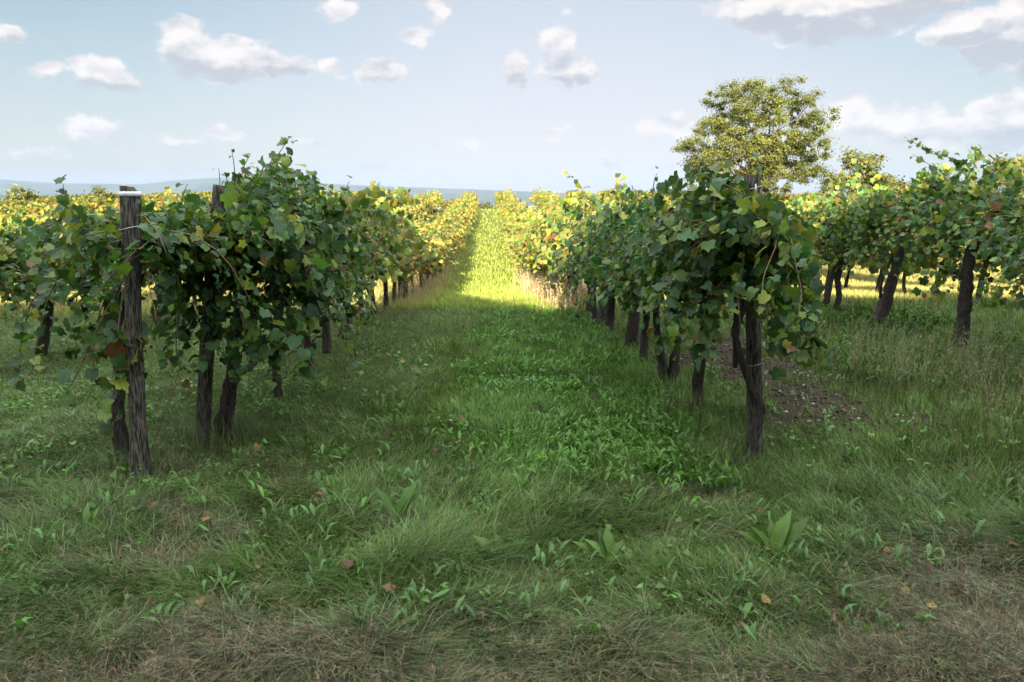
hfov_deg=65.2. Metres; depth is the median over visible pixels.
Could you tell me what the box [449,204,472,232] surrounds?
grapevine
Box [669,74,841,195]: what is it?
broadleaf tree
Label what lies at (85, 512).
dock plant
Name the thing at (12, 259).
grapevine
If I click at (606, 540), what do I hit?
dock plant
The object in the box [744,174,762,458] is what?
vineyard post
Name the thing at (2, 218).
grapevine
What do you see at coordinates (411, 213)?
grapevine
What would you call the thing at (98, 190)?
shrub
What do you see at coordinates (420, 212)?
grapevine
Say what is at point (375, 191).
grapevine
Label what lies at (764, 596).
fallen leaves
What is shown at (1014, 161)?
broadleaf tree
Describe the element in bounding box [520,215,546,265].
grapevine
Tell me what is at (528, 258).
grapevine
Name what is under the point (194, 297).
grapevine
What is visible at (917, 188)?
grapevine
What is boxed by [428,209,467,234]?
grapevine
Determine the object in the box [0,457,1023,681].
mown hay
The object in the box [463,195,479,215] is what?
grapevine
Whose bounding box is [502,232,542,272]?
grapevine
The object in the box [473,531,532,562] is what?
dock plant
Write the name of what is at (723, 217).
grapevine
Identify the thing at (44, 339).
grapevine
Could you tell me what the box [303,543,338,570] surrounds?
dock plant
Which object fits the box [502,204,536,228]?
grapevine
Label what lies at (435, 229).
grapevine
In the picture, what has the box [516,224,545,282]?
grapevine
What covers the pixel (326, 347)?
vineyard post
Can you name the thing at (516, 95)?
sky
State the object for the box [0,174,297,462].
grapevine
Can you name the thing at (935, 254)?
grapevine
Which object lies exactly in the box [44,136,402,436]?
grapevine
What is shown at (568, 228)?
grapevine
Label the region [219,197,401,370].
grapevine
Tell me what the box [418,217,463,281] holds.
grapevine
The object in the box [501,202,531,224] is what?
grapevine
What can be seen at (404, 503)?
dock plant
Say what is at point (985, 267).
grapevine
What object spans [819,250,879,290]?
grapevine
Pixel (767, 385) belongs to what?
soil clods
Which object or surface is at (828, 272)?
grapevine
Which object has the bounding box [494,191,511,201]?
grapevine
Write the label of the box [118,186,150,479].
vineyard post
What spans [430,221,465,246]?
grapevine
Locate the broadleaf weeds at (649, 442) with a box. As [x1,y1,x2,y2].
[176,304,757,516]
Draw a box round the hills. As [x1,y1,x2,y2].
[0,177,1001,205]
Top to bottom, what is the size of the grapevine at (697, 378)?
2.036 m
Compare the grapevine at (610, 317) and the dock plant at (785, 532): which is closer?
the dock plant at (785, 532)
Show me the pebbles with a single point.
(858, 418)
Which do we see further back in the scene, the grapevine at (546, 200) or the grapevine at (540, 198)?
the grapevine at (540, 198)
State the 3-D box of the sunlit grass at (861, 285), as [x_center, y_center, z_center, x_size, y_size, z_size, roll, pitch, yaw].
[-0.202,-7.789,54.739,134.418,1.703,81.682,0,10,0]
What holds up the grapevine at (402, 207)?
on the ground at (292, 358)
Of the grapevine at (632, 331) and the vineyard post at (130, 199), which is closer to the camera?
the vineyard post at (130, 199)
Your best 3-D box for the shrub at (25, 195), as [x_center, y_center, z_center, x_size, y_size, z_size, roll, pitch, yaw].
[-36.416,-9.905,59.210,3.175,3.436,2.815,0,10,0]
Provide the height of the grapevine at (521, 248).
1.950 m
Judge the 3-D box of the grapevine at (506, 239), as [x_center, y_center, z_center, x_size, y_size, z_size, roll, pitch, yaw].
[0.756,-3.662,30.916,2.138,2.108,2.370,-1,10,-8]
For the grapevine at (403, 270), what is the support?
on the ground at (292, 358)
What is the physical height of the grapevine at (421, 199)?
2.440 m
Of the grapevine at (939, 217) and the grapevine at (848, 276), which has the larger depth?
the grapevine at (848, 276)
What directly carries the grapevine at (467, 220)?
on the ground at (292, 358)
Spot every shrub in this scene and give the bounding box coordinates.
[0,183,39,202]
[74,185,118,201]
[439,198,454,209]
[477,202,495,209]
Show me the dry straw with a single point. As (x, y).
(534, 282)
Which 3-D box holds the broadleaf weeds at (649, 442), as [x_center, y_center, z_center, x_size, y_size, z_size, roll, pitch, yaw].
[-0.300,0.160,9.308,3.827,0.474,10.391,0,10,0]
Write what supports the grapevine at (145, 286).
on the ground at (292, 358)
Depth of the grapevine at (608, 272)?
7.39 m
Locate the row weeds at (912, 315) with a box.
[728,301,1023,385]
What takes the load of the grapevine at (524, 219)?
on the ground at (292, 358)
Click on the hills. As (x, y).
(196, 186)
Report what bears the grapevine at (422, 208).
on the ground at (292, 358)
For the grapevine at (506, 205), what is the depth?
50.09 m
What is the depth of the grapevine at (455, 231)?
27.73 m
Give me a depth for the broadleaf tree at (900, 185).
50.68 m
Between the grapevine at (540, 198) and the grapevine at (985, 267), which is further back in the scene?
the grapevine at (540, 198)
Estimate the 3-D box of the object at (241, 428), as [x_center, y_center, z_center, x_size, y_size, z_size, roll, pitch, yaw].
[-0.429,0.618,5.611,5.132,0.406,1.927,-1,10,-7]
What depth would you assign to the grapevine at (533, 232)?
14.93 m
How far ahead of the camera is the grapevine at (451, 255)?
24.23 m
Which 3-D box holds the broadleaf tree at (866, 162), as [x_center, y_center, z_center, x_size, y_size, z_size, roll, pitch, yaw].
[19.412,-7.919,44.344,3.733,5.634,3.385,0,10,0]
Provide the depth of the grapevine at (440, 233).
22.48 m
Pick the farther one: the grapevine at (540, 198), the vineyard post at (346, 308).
the grapevine at (540, 198)
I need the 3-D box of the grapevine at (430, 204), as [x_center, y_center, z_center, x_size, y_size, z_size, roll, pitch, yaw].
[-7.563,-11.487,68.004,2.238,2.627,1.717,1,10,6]
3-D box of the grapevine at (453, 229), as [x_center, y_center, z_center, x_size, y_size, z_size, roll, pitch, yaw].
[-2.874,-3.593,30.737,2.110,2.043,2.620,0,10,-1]
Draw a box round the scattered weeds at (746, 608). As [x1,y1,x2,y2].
[0,306,1023,643]
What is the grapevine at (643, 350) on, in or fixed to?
on the ground at (292, 358)
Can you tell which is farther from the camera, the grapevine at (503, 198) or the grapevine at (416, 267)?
the grapevine at (503, 198)
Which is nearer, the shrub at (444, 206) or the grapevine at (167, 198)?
the grapevine at (167, 198)
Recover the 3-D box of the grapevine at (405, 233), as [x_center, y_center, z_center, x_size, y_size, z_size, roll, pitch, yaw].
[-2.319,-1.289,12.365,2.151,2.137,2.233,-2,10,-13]
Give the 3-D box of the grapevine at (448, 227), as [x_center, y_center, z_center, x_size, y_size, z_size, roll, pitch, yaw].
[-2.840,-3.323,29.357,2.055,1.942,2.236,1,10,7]
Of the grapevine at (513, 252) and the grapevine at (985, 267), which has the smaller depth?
the grapevine at (985, 267)
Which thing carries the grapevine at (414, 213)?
on the ground at (292, 358)
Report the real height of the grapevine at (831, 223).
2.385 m
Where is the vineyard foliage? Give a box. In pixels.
[0,189,1023,274]
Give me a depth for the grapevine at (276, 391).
6.79 m
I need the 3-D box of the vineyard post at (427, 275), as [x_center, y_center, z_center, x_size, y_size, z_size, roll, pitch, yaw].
[-2.475,-2.392,23.495,0.113,1.950,0.110,-11,19,-43]
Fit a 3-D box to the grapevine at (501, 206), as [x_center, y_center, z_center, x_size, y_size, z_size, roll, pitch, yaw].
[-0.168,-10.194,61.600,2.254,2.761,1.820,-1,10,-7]
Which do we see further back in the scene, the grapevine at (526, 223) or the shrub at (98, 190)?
the shrub at (98, 190)
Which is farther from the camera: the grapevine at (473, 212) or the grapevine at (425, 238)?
the grapevine at (473, 212)
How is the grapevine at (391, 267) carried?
on the ground at (292, 358)
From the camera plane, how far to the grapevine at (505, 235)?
34.92 m
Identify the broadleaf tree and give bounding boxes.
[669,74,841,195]
[813,172,952,198]
[831,146,896,195]
[989,152,1023,199]
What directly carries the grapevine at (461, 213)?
on the ground at (292, 358)
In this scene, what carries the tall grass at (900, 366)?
on the ground at (292, 358)
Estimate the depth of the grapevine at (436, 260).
19.91 m
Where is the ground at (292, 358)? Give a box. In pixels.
[0,206,1023,681]
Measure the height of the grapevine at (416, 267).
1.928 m
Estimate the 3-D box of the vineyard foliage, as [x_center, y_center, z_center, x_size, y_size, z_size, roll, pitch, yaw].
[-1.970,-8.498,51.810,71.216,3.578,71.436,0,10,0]
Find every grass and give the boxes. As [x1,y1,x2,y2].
[0,209,1023,315]
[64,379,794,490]
[730,314,1023,469]
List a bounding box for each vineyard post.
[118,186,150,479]
[194,184,225,444]
[322,300,330,353]
[341,302,350,339]
[399,217,405,298]
[426,226,429,284]
[597,289,608,324]
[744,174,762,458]
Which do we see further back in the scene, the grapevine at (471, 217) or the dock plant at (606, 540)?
the grapevine at (471, 217)
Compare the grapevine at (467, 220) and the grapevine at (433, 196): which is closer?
the grapevine at (467, 220)
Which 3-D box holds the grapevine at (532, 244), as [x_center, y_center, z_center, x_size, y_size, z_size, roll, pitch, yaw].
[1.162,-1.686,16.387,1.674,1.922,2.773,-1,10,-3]
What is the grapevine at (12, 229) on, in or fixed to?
on the ground at (292, 358)
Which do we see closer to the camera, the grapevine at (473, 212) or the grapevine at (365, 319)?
the grapevine at (365, 319)
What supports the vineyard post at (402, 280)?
on the ground at (292, 358)
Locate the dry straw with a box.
[145,238,782,315]
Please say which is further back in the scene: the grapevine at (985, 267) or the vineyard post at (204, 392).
the grapevine at (985, 267)
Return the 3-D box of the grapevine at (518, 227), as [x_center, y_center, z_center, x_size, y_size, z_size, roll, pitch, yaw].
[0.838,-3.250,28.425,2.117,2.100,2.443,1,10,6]
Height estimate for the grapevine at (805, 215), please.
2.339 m
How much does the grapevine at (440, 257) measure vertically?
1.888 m
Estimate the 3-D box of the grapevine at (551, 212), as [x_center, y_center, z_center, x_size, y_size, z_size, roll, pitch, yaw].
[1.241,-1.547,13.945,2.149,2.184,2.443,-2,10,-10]
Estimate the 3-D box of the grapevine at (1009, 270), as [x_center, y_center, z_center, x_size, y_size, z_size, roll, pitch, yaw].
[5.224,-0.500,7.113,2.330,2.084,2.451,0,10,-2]
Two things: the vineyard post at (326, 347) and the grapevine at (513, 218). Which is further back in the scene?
the grapevine at (513, 218)
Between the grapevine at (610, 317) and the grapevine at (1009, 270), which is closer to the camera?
the grapevine at (1009, 270)
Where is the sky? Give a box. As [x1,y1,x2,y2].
[0,0,1023,193]
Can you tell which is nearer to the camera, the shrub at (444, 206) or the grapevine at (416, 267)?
the grapevine at (416, 267)
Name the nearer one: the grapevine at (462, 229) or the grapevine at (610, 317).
the grapevine at (610, 317)
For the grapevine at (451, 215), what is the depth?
36.63 m
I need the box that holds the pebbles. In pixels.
[680,344,956,440]
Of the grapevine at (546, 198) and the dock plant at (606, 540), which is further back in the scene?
the grapevine at (546, 198)
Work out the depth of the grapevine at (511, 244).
27.20 m
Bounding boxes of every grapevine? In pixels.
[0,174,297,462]
[0,211,68,247]
[0,212,122,355]
[0,229,98,315]
[6,217,18,311]
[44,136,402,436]
[76,262,158,323]
[119,184,171,320]
[149,172,391,397]
[154,207,197,312]
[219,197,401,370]
[290,211,407,348]
[314,180,415,334]
[350,190,433,319]
[365,216,437,309]
[367,197,432,314]
[378,221,435,303]
[389,204,412,222]
[397,216,442,296]
[399,204,418,223]
[403,203,424,217]
[404,203,421,219]
[405,223,448,295]
[407,211,451,291]
[410,237,447,291]
[412,192,428,213]
[413,195,428,211]
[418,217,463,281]
[421,190,435,209]
[422,226,458,288]
[425,190,440,214]
[426,189,439,202]
[427,221,463,271]
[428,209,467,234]
[428,217,463,277]
[429,231,455,281]
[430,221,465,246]
[433,219,466,245]
[434,206,471,240]
[434,224,466,268]
[435,207,470,230]
[440,201,475,225]
[442,201,471,227]
[448,196,474,213]
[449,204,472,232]
[459,201,476,221]
[460,198,477,218]
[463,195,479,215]
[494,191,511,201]
[495,191,523,208]
[495,192,516,206]
[498,199,524,220]
[498,199,533,228]
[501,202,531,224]
[501,206,537,233]
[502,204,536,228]
[502,209,531,237]
[502,211,536,249]
[502,221,513,242]
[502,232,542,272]
[504,222,521,245]
[505,230,525,261]
[507,222,550,269]
[508,232,549,282]
[510,222,530,242]
[513,220,533,229]
[513,226,560,285]
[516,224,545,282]
[516,233,565,297]
[518,239,547,272]
[520,189,634,311]
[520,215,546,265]
[522,170,628,331]
[526,220,570,299]
[530,190,596,301]
[533,191,551,216]
[538,191,557,206]
[539,192,559,205]
[545,209,744,385]
[549,183,623,320]
[549,185,740,361]
[560,197,648,346]
[562,166,820,410]
[592,153,831,471]
[784,170,859,258]
[790,152,933,310]
[817,157,1019,323]
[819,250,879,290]
[821,255,847,283]
[848,251,929,291]
[855,137,1023,352]
[868,218,954,293]
[900,229,965,295]
[915,187,1021,302]
[925,210,1023,312]
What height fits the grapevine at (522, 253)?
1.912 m
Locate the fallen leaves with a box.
[0,322,1017,614]
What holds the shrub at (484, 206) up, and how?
on the ground at (292, 358)
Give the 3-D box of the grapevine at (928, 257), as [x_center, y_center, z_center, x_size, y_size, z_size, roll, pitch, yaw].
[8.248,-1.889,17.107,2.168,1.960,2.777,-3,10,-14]
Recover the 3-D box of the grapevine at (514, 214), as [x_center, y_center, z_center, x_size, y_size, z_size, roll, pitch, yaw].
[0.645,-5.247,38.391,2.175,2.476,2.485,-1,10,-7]
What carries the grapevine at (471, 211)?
on the ground at (292, 358)
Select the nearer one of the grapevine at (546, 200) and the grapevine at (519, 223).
the grapevine at (519, 223)
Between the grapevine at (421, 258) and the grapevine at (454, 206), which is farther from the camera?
the grapevine at (454, 206)
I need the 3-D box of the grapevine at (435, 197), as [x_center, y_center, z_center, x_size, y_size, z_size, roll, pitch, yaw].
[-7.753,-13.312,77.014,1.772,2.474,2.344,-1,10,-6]
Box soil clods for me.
[639,327,963,447]
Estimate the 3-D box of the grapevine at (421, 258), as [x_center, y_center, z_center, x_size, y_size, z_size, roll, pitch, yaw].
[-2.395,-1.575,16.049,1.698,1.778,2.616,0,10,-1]
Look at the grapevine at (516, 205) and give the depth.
44.58 m
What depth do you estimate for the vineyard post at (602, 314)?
12.04 m
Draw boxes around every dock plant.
[58,501,101,531]
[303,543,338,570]
[376,480,423,520]
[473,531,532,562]
[572,525,622,562]
[738,509,808,556]
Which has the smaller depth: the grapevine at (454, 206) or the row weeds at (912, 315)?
the row weeds at (912, 315)
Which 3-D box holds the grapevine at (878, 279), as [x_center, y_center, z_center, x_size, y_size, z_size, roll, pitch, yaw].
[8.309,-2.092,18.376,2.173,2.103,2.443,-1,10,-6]

